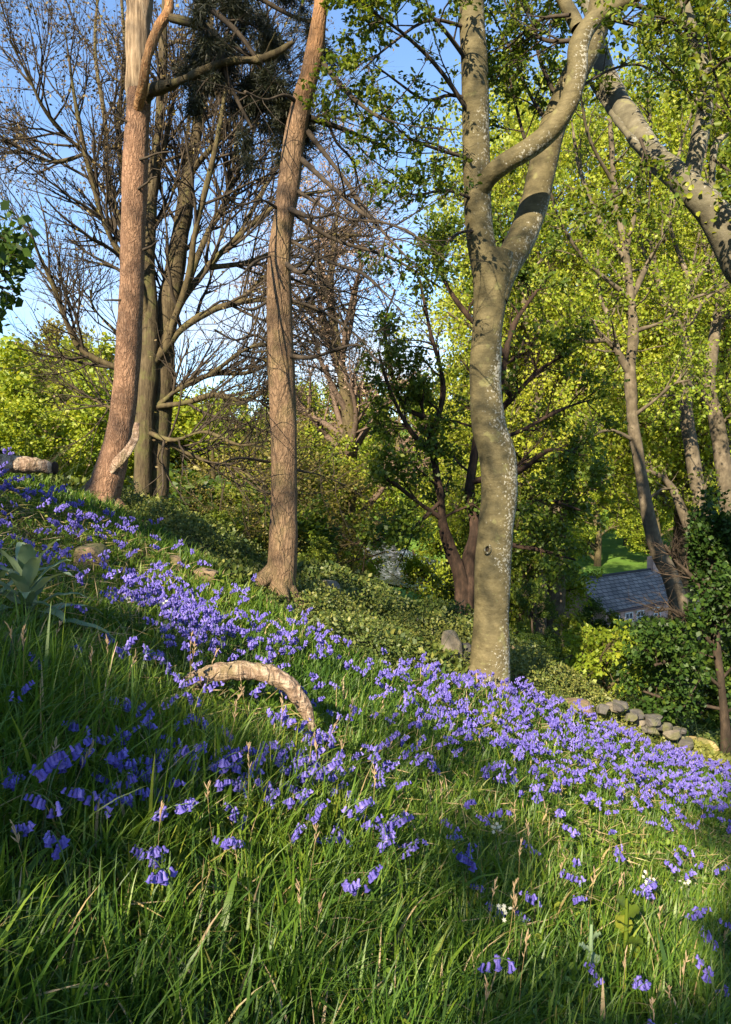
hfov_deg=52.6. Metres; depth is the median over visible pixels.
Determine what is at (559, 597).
tall tree
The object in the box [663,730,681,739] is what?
stone
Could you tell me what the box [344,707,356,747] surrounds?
bluebell
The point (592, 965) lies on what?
bluebell
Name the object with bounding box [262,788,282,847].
bluebell
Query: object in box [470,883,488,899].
bluebell
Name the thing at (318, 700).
bluebell
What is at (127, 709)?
bluebell
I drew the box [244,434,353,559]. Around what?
bush
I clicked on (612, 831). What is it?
bluebell
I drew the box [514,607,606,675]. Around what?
bush
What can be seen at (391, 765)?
bluebell
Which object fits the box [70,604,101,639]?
bluebell
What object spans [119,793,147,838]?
bluebell
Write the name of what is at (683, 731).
stone
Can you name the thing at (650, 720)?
stone
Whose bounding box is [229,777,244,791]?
bluebell
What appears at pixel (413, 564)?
lime tree
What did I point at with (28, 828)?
bluebell
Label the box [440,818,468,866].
bluebell
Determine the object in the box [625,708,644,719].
stone
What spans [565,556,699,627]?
cottage
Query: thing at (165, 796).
bluebell
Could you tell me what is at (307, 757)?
bluebell
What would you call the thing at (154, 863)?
bluebell
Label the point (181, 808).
bluebell
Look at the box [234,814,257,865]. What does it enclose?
bluebell
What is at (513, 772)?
bluebell
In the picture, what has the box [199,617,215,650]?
bluebell
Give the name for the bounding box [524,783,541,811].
bluebell
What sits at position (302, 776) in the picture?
bluebell
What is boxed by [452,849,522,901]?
bluebell
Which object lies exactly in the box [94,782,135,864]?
bluebell
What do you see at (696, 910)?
bluebell
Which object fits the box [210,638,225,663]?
bluebell
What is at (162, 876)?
bluebell
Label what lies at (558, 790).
bluebell
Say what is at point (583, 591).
lime tree
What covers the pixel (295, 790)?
bluebell
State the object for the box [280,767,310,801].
bluebell
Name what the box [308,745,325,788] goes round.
bluebell
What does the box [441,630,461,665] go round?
stone
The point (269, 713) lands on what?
bluebell
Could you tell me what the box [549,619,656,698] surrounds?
hazel sapling
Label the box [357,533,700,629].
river
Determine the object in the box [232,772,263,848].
bluebell
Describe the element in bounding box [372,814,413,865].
bluebell
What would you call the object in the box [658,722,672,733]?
stone
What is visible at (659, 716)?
stone
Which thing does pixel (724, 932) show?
bluebell
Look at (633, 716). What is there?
stone
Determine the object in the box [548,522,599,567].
lime tree
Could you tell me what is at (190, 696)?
bluebell
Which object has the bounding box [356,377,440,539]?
lime tree
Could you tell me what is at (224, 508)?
thicket tree
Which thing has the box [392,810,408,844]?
bluebell
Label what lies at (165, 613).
bluebell
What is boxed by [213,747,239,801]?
bluebell
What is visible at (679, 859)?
bluebell
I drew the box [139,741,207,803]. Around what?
bluebell
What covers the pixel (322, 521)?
dark bush
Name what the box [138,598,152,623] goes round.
bluebell
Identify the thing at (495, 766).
bluebell
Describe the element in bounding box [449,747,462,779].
bluebell
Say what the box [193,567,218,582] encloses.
stone
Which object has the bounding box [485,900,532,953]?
bluebell
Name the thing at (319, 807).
bluebell
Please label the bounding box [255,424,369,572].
lime tree
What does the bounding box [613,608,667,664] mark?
dark bush
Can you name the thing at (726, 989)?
bluebell
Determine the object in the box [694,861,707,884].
bluebell
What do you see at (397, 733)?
bluebell
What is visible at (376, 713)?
bluebell
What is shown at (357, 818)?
bluebell
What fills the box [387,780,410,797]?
bluebell
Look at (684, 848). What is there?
bluebell
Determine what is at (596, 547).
lime tree
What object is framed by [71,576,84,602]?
bluebell
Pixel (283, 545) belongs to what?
pine tree
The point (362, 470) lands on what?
lime tree
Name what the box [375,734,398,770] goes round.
bluebell
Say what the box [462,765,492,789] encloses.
bluebell
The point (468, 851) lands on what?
bluebell
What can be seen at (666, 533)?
lime tree
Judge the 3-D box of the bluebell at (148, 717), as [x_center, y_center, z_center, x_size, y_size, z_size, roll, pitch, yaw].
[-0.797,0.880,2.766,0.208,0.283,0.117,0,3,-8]
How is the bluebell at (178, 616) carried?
on the ground at (616, 557)
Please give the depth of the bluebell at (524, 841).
3.56 m
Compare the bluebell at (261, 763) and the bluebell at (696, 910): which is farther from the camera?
the bluebell at (696, 910)
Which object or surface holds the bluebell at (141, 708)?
on the ground at (616, 557)
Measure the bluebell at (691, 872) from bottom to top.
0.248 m
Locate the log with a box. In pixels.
[0,454,58,474]
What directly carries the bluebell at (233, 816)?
on the ground at (616, 557)
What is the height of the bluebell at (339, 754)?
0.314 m
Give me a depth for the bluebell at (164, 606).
4.56 m
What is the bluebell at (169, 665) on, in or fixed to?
on the ground at (616, 557)
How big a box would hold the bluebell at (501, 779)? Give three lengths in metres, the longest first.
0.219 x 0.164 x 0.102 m
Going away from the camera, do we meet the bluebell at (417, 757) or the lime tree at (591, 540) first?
the bluebell at (417, 757)
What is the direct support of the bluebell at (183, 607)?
on the ground at (616, 557)
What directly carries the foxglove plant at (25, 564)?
on the ground at (616, 557)
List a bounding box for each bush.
[132,494,251,541]
[169,447,351,559]
[203,482,332,556]
[205,507,258,549]
[253,507,345,564]
[297,534,336,580]
[513,627,551,654]
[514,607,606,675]
[577,594,609,642]
[604,616,730,737]
[605,621,713,714]
[607,606,628,643]
[610,479,730,756]
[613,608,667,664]
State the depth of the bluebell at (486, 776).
4.35 m
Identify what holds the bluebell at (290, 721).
on the ground at (616, 557)
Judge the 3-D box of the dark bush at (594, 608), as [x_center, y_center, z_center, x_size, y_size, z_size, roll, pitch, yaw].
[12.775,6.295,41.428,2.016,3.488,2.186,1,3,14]
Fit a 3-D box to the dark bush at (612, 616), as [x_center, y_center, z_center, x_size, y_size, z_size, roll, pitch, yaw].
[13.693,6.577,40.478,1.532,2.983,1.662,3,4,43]
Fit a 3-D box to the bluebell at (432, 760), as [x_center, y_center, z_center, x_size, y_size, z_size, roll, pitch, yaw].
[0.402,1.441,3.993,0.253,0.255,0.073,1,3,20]
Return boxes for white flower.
[123,590,132,628]
[491,822,501,867]
[497,903,511,955]
[642,869,654,920]
[675,879,690,920]
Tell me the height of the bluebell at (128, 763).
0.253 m
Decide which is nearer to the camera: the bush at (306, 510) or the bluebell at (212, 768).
the bluebell at (212, 768)
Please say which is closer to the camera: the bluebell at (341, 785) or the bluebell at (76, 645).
the bluebell at (341, 785)
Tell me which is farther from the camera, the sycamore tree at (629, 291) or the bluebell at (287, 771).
the sycamore tree at (629, 291)
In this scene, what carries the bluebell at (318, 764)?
on the ground at (616, 557)
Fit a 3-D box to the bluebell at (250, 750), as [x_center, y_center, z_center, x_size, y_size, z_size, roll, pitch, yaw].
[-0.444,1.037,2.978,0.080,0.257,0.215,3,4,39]
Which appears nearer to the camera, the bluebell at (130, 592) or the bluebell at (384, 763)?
the bluebell at (384, 763)
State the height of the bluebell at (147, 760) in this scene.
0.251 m
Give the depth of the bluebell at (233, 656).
4.06 m
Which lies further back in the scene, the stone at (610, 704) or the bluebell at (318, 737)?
the stone at (610, 704)
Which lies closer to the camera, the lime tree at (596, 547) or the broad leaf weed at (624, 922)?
the broad leaf weed at (624, 922)
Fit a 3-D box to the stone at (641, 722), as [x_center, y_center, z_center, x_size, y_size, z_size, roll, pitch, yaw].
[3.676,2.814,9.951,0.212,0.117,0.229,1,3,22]
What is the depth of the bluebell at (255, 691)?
3.51 m
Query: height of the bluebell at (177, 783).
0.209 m
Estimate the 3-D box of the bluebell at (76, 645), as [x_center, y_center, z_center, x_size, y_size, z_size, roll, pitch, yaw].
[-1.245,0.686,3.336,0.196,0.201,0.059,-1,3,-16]
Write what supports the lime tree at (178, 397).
on the ground at (616, 557)
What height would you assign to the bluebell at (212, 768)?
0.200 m
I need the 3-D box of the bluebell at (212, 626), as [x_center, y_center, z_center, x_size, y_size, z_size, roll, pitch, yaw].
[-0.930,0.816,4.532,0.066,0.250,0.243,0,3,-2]
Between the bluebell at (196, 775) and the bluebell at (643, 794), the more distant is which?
the bluebell at (643, 794)
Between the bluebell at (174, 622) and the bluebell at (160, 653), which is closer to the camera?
the bluebell at (160, 653)
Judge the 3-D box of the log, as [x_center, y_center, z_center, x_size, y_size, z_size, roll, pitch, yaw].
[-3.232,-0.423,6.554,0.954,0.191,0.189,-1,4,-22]
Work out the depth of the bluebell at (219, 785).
2.54 m
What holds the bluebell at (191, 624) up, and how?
on the ground at (616, 557)
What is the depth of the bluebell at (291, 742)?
3.17 m
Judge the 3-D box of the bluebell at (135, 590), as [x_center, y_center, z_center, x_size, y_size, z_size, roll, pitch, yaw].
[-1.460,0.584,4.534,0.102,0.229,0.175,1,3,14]
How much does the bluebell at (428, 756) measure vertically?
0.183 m
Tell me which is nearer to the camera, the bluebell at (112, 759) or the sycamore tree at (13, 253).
the bluebell at (112, 759)
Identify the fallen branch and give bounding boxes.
[178,660,314,729]
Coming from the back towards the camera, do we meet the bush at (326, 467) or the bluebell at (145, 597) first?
the bush at (326, 467)
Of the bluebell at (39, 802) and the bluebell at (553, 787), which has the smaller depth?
the bluebell at (39, 802)
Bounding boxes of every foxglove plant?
[0,535,54,606]
[0,539,116,640]
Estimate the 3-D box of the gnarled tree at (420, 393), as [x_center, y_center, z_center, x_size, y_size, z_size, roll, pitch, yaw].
[2.215,-1.640,13.598,6.273,8.637,3.453,0,3,0]
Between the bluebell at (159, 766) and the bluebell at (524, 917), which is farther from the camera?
the bluebell at (524, 917)
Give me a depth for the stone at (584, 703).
8.96 m
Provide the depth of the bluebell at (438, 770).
4.05 m
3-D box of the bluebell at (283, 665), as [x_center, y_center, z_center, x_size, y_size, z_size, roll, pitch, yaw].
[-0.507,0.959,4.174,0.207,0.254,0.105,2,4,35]
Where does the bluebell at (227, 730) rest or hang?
on the ground at (616, 557)
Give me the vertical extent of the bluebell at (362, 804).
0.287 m
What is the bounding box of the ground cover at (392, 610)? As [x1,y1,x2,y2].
[0,430,730,775]
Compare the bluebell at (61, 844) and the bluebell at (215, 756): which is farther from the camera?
the bluebell at (215, 756)
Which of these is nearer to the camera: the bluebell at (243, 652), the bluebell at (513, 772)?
the bluebell at (513, 772)
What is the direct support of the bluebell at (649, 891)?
on the ground at (616, 557)
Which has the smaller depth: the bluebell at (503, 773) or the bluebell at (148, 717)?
the bluebell at (148, 717)
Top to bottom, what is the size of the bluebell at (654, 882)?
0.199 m
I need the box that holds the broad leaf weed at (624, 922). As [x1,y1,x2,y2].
[603,894,647,978]
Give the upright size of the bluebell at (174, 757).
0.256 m
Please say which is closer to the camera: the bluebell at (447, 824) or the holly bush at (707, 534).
the bluebell at (447, 824)
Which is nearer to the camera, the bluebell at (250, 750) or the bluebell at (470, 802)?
the bluebell at (250, 750)
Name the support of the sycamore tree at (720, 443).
on the ground at (616, 557)
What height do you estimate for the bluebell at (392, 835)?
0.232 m
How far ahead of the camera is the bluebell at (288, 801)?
2.67 m
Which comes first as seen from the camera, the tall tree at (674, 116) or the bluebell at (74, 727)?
the bluebell at (74, 727)
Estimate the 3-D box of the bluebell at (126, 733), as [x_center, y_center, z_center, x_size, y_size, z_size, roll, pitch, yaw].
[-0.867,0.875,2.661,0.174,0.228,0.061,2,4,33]
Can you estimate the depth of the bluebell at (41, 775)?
2.06 m
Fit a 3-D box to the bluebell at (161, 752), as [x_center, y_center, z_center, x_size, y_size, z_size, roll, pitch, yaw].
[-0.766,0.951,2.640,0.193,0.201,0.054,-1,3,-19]
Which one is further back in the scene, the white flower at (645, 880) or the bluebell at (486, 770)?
the bluebell at (486, 770)
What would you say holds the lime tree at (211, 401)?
on the ground at (616, 557)
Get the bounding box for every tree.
[0,0,443,543]
[0,200,50,333]
[0,329,89,477]
[0,337,74,460]
[0,389,98,477]
[2,360,133,489]
[33,316,95,464]
[35,329,190,486]
[78,0,342,520]
[85,389,187,479]
[93,400,218,491]
[130,418,370,565]
[152,0,498,615]
[169,466,309,558]
[170,399,256,490]
[174,390,242,481]
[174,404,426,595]
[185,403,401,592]
[190,380,255,477]
[214,103,451,573]
[216,378,383,581]
[225,423,355,538]
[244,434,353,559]
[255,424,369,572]
[294,0,730,704]
[298,376,391,578]
[315,190,632,617]
[326,378,411,537]
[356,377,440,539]
[390,364,469,600]
[391,81,684,634]
[408,24,674,649]
[415,81,633,632]
[418,404,521,625]
[427,412,567,637]
[509,433,603,627]
[512,31,730,643]
[513,578,564,658]
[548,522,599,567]
[552,3,730,620]
[561,0,730,283]
[570,51,730,602]
[570,479,638,566]
[576,490,611,543]
[582,62,730,627]
[589,53,730,728]
[605,485,669,545]
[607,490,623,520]
[608,476,672,555]
[630,446,728,621]
[644,95,730,511]
[658,496,717,538]
[662,472,716,587]
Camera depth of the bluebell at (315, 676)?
4.43 m
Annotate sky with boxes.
[0,0,730,422]
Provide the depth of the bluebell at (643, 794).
5.54 m
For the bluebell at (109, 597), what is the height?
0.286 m
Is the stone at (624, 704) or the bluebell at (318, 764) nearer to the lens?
the bluebell at (318, 764)
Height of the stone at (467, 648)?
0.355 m
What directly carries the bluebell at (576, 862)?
on the ground at (616, 557)
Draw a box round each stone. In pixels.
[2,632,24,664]
[73,543,108,569]
[169,555,182,569]
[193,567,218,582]
[323,580,340,600]
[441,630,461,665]
[461,643,470,667]
[565,698,593,716]
[596,704,608,714]
[606,702,616,711]
[613,699,628,709]
[613,703,624,711]
[624,713,637,721]
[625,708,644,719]
[631,719,645,726]
[639,726,647,732]
[644,714,662,719]
[645,715,660,726]
[647,725,662,730]
[647,727,659,734]
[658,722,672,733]
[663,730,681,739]
[673,737,693,751]
[674,727,686,733]
[686,736,718,750]
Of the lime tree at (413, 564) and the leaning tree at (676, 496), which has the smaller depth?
the leaning tree at (676, 496)
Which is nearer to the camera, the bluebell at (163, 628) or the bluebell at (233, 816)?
the bluebell at (233, 816)
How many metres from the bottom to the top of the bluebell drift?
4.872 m
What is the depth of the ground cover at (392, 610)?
8.81 m
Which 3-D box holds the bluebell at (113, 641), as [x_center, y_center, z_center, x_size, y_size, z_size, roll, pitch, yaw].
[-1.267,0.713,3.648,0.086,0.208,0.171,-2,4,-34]
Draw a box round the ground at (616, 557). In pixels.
[0,427,730,1023]
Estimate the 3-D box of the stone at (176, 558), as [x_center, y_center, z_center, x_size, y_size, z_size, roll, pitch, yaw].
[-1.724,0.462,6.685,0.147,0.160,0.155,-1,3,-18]
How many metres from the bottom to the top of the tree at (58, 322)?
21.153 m
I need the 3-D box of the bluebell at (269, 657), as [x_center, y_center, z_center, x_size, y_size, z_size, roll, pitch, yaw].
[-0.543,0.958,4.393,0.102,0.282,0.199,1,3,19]
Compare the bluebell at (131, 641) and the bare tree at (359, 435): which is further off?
the bare tree at (359, 435)
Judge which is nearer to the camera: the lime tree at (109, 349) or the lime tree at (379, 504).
the lime tree at (109, 349)
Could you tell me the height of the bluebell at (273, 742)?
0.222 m
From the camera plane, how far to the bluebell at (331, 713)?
4.14 m
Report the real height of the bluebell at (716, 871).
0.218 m
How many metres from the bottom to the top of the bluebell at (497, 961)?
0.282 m
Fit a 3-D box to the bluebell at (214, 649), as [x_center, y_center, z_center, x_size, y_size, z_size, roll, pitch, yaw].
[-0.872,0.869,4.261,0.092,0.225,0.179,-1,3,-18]
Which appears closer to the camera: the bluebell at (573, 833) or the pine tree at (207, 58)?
the bluebell at (573, 833)
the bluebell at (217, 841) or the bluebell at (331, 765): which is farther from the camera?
the bluebell at (331, 765)
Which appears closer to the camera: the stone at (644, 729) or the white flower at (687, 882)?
the white flower at (687, 882)
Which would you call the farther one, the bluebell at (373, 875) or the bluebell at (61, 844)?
the bluebell at (373, 875)
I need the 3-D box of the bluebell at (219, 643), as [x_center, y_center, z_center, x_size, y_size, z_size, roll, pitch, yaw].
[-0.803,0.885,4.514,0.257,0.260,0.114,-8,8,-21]
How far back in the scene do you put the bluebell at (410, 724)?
4.50 m
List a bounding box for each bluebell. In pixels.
[3,766,61,814]
[5,745,75,869]
[10,821,63,879]
[15,736,91,859]
[22,792,103,886]
[28,652,43,669]
[43,830,74,926]
[53,562,67,592]
[53,759,83,830]
[60,787,118,860]
[61,719,136,771]
[64,748,102,802]
[66,568,90,598]
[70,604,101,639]
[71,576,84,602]
[74,644,89,674]
[90,735,114,748]
[91,772,118,820]
[91,800,191,871]
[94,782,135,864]
[95,794,141,836]
[100,590,123,634]
[101,633,117,657]
[102,635,145,678]
[103,747,128,789]
[103,772,144,819]
[104,754,160,807]
[109,591,137,627]
[110,696,152,754]
[113,725,130,788]
[114,587,139,616]
[114,645,130,663]
[115,645,130,666]
[117,587,138,611]
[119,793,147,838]
[123,725,140,740]
[125,587,135,624]
[125,758,164,788]
[125,763,162,804]
[130,844,219,913]
[134,786,172,830]
[135,702,146,748]
[137,643,175,691]
[137,755,173,799]
[137,773,168,808]
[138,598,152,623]
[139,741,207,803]
[140,707,157,745]
[140,845,168,865]
[141,591,151,626]
[143,616,161,648]
[144,590,159,628]
[145,866,202,932]
[146,609,175,631]
[150,649,193,671]
[150,651,190,678]
[153,655,173,691]
[155,602,170,617]
[155,620,185,642]
[155,622,173,649]
[156,694,178,732]
[156,748,168,761]
[156,748,225,798]
[156,787,190,836]
[159,734,185,782]
[161,634,185,657]
[163,606,176,651]
[164,640,173,666]
[164,797,198,855]
[165,661,171,691]
[168,640,185,664]
[168,777,185,820]
[169,620,180,638]
[171,750,200,808]
[172,611,185,633]
[172,672,208,724]
[173,716,194,730]
[174,676,203,710]
[175,602,191,629]
[176,620,195,647]
[177,604,209,636]
[177,626,197,665]
[179,641,195,678]
[182,660,202,691]
[182,691,212,740]
[184,636,201,668]
[184,650,201,671]
[187,713,213,758]
[189,626,204,670]
[189,754,220,808]
[196,836,236,892]
[197,620,212,657]
[197,717,209,731]
[197,745,230,787]
[198,631,207,668]
[198,681,223,726]
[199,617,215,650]
[199,635,208,657]
[206,623,219,653]
[206,762,217,783]
[207,778,230,835]
[208,625,225,655]
[208,647,221,660]
[209,636,217,659]
[209,640,248,659]
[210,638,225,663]
[210,755,225,832]
[212,836,266,878]
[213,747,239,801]
[214,752,246,820]
[222,725,263,780]
[223,747,244,802]
[224,801,247,865]
[227,653,238,689]
[229,762,255,813]
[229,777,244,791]
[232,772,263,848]
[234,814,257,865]
[237,648,245,656]
[243,740,277,763]
[243,753,277,814]
[244,745,255,755]
[246,640,257,660]
[246,743,276,778]
[249,681,266,730]
[253,777,272,815]
[255,654,275,693]
[262,663,289,699]
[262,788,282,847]
[262,822,306,873]
[263,783,276,825]
[264,747,289,777]
[265,654,276,688]
[265,741,294,777]
[266,708,280,738]
[268,649,276,663]
[273,791,308,838]
[274,712,315,753]
[275,688,299,724]
[275,753,287,777]
[277,705,287,744]
[280,717,296,749]
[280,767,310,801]
[282,754,315,780]
[283,781,314,833]
[286,765,317,822]
[291,747,306,794]
[292,718,310,766]
[293,788,314,838]
[298,756,320,790]
[299,758,342,820]
[302,730,310,753]
[305,696,326,728]
[305,799,330,862]
[307,755,320,767]
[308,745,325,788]
[309,671,322,703]
[310,731,328,757]
[310,734,325,776]
[311,681,325,705]
[313,760,329,814]
[315,725,337,764]
[316,728,328,762]
[316,835,341,852]
[320,773,337,801]
[321,731,337,751]
[323,796,372,849]
[325,780,348,817]
[326,709,368,735]
[326,749,344,801]
[330,823,382,882]
[336,766,354,781]
[336,864,382,951]
[339,879,390,930]
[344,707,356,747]
[347,800,367,856]
[349,704,372,734]
[349,814,383,871]
[351,752,367,782]
[360,760,389,788]
[361,813,393,857]
[362,741,383,797]
[362,742,375,765]
[370,711,378,728]
[371,781,385,801]
[372,814,399,863]
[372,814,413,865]
[372,839,395,878]
[374,767,397,807]
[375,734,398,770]
[376,820,424,908]
[379,830,395,872]
[380,760,399,791]
[382,838,427,891]
[384,734,413,772]
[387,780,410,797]
[390,749,412,778]
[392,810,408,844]
[393,730,404,750]
[393,734,426,778]
[394,751,428,789]
[399,721,416,751]
[406,753,432,773]
[424,741,449,774]
[427,762,446,796]
[428,753,459,797]
[439,799,476,845]
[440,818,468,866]
[446,834,464,853]
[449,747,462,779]
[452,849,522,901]
[453,954,516,1010]
[457,843,476,899]
[461,808,511,841]
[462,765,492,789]
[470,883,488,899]
[472,763,501,788]
[476,814,493,848]
[479,763,494,794]
[482,762,509,818]
[482,773,499,792]
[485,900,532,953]
[493,777,522,797]
[505,767,524,819]
[513,790,530,811]
[515,909,531,931]
[519,783,544,844]
[519,891,561,943]
[522,840,559,872]
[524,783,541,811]
[548,807,578,839]
[549,784,569,818]
[550,779,573,810]
[559,869,606,926]
[561,895,587,926]
[562,823,590,872]
[564,858,581,886]
[584,962,610,1019]
[608,829,616,855]
[609,844,625,890]
[630,975,677,1022]
[632,889,659,927]
[635,882,656,925]
[640,791,656,819]
[642,881,654,916]
[646,878,670,920]
[663,869,698,902]
[664,860,689,904]
[671,906,711,956]
[672,849,702,892]
[678,844,698,886]
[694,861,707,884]
[695,954,718,1013]
[695,985,730,1002]
[699,926,720,965]
[701,864,728,899]
[716,917,730,948]
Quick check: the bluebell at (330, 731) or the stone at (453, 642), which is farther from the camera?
the stone at (453, 642)
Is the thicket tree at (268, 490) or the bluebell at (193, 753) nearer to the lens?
the bluebell at (193, 753)
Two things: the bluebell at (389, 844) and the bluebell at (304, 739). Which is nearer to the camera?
the bluebell at (389, 844)
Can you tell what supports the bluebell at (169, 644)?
on the ground at (616, 557)
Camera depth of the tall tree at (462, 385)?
34.06 m
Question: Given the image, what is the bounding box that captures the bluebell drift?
[0,447,730,930]
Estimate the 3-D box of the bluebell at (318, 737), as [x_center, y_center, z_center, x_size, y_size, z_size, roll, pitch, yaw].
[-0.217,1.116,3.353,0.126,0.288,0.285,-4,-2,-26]
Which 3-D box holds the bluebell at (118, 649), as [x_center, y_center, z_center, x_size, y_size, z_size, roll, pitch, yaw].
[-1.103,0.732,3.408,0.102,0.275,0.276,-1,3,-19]
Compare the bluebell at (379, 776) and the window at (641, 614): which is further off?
the window at (641, 614)
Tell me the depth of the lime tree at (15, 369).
29.94 m
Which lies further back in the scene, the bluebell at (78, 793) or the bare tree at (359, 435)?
the bare tree at (359, 435)
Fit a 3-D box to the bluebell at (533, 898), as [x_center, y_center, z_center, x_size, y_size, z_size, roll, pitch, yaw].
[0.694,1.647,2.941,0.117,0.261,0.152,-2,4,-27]
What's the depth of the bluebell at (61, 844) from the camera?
1.97 m
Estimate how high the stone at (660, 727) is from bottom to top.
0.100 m
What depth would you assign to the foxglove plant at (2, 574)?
3.69 m
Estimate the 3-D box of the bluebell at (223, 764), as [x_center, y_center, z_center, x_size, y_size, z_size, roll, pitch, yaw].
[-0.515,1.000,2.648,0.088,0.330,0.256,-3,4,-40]
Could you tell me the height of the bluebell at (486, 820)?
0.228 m
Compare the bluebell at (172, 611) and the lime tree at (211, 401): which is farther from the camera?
the lime tree at (211, 401)
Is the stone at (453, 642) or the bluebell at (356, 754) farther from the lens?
the stone at (453, 642)
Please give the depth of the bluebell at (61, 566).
4.51 m
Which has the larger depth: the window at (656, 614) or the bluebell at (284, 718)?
the window at (656, 614)
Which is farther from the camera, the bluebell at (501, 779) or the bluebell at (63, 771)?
the bluebell at (501, 779)
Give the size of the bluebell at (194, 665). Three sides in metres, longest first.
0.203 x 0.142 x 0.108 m
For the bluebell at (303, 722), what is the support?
on the ground at (616, 557)
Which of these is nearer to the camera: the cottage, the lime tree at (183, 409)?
the lime tree at (183, 409)
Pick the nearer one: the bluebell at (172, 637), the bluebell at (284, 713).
the bluebell at (284, 713)
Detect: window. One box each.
[624,612,632,627]
[636,610,643,621]
[653,606,660,617]
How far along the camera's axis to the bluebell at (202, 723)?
3.08 m
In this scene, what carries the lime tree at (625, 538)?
on the ground at (616, 557)
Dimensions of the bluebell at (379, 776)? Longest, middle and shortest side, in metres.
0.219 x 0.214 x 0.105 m
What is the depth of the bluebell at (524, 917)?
2.91 m
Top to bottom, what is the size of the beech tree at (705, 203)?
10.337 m
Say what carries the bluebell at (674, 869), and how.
on the ground at (616, 557)
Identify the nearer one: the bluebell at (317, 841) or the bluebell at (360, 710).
the bluebell at (317, 841)
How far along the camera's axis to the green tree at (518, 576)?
26.56 m
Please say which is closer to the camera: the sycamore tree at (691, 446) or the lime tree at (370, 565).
the sycamore tree at (691, 446)
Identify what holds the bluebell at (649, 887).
on the ground at (616, 557)
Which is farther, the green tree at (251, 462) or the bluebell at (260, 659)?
the green tree at (251, 462)
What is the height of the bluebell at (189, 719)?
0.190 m
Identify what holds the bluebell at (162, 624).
on the ground at (616, 557)
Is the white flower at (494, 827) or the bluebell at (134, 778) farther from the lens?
the white flower at (494, 827)
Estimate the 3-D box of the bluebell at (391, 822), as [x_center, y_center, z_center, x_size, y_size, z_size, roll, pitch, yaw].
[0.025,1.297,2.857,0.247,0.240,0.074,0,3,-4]
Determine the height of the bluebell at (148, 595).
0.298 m
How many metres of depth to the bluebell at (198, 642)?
3.94 m
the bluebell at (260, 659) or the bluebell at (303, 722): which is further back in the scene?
the bluebell at (260, 659)
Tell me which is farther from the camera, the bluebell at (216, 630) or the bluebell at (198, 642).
the bluebell at (216, 630)
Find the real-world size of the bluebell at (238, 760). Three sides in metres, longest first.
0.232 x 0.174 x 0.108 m
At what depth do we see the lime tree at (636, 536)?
75.89 m
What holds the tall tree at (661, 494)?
on the ground at (616, 557)
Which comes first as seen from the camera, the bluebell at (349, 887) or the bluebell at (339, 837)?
the bluebell at (349, 887)
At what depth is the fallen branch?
3.82 m
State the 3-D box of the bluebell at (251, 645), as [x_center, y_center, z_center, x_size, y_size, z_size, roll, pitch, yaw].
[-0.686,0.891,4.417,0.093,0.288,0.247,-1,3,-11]
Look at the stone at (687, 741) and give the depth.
10.13 m
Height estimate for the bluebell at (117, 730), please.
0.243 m
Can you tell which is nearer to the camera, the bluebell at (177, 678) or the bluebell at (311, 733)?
the bluebell at (177, 678)
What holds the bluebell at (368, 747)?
on the ground at (616, 557)
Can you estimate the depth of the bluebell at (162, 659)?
3.67 m
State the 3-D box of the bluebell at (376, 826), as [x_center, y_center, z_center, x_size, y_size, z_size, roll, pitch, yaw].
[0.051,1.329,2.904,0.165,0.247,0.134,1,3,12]
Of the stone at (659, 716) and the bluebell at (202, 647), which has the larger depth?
the stone at (659, 716)
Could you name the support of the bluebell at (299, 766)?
on the ground at (616, 557)
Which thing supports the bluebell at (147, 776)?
on the ground at (616, 557)
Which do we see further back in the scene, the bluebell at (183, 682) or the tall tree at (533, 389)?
the tall tree at (533, 389)
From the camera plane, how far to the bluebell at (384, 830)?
2.79 m
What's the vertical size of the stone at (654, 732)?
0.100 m
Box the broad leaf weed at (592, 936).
[578,925,600,1005]
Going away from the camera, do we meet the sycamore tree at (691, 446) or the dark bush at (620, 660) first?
the sycamore tree at (691, 446)
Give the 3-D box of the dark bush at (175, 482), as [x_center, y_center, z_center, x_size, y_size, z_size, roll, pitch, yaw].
[-4.321,1.976,22.158,7.497,7.783,8.129,1,3,18]
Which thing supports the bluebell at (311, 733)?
on the ground at (616, 557)
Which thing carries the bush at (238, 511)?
on the ground at (616, 557)
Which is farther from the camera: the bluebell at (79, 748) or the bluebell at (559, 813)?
the bluebell at (559, 813)
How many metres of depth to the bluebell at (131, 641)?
3.31 m
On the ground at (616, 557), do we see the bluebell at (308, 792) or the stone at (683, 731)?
the bluebell at (308, 792)
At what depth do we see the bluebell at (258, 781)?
2.74 m
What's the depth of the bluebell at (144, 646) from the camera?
3.44 m
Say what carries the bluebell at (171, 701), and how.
on the ground at (616, 557)
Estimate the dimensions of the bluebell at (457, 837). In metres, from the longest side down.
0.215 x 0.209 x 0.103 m
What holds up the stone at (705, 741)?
on the ground at (616, 557)
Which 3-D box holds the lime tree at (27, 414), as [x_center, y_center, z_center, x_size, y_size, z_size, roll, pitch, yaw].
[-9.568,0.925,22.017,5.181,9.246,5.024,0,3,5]
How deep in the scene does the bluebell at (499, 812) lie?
3.53 m
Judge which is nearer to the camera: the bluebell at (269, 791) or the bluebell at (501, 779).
the bluebell at (269, 791)
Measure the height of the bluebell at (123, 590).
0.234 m
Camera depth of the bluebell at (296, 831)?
2.54 m
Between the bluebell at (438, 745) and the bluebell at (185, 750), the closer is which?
the bluebell at (185, 750)
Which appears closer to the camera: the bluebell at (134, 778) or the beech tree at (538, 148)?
the bluebell at (134, 778)
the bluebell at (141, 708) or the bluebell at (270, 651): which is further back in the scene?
the bluebell at (270, 651)

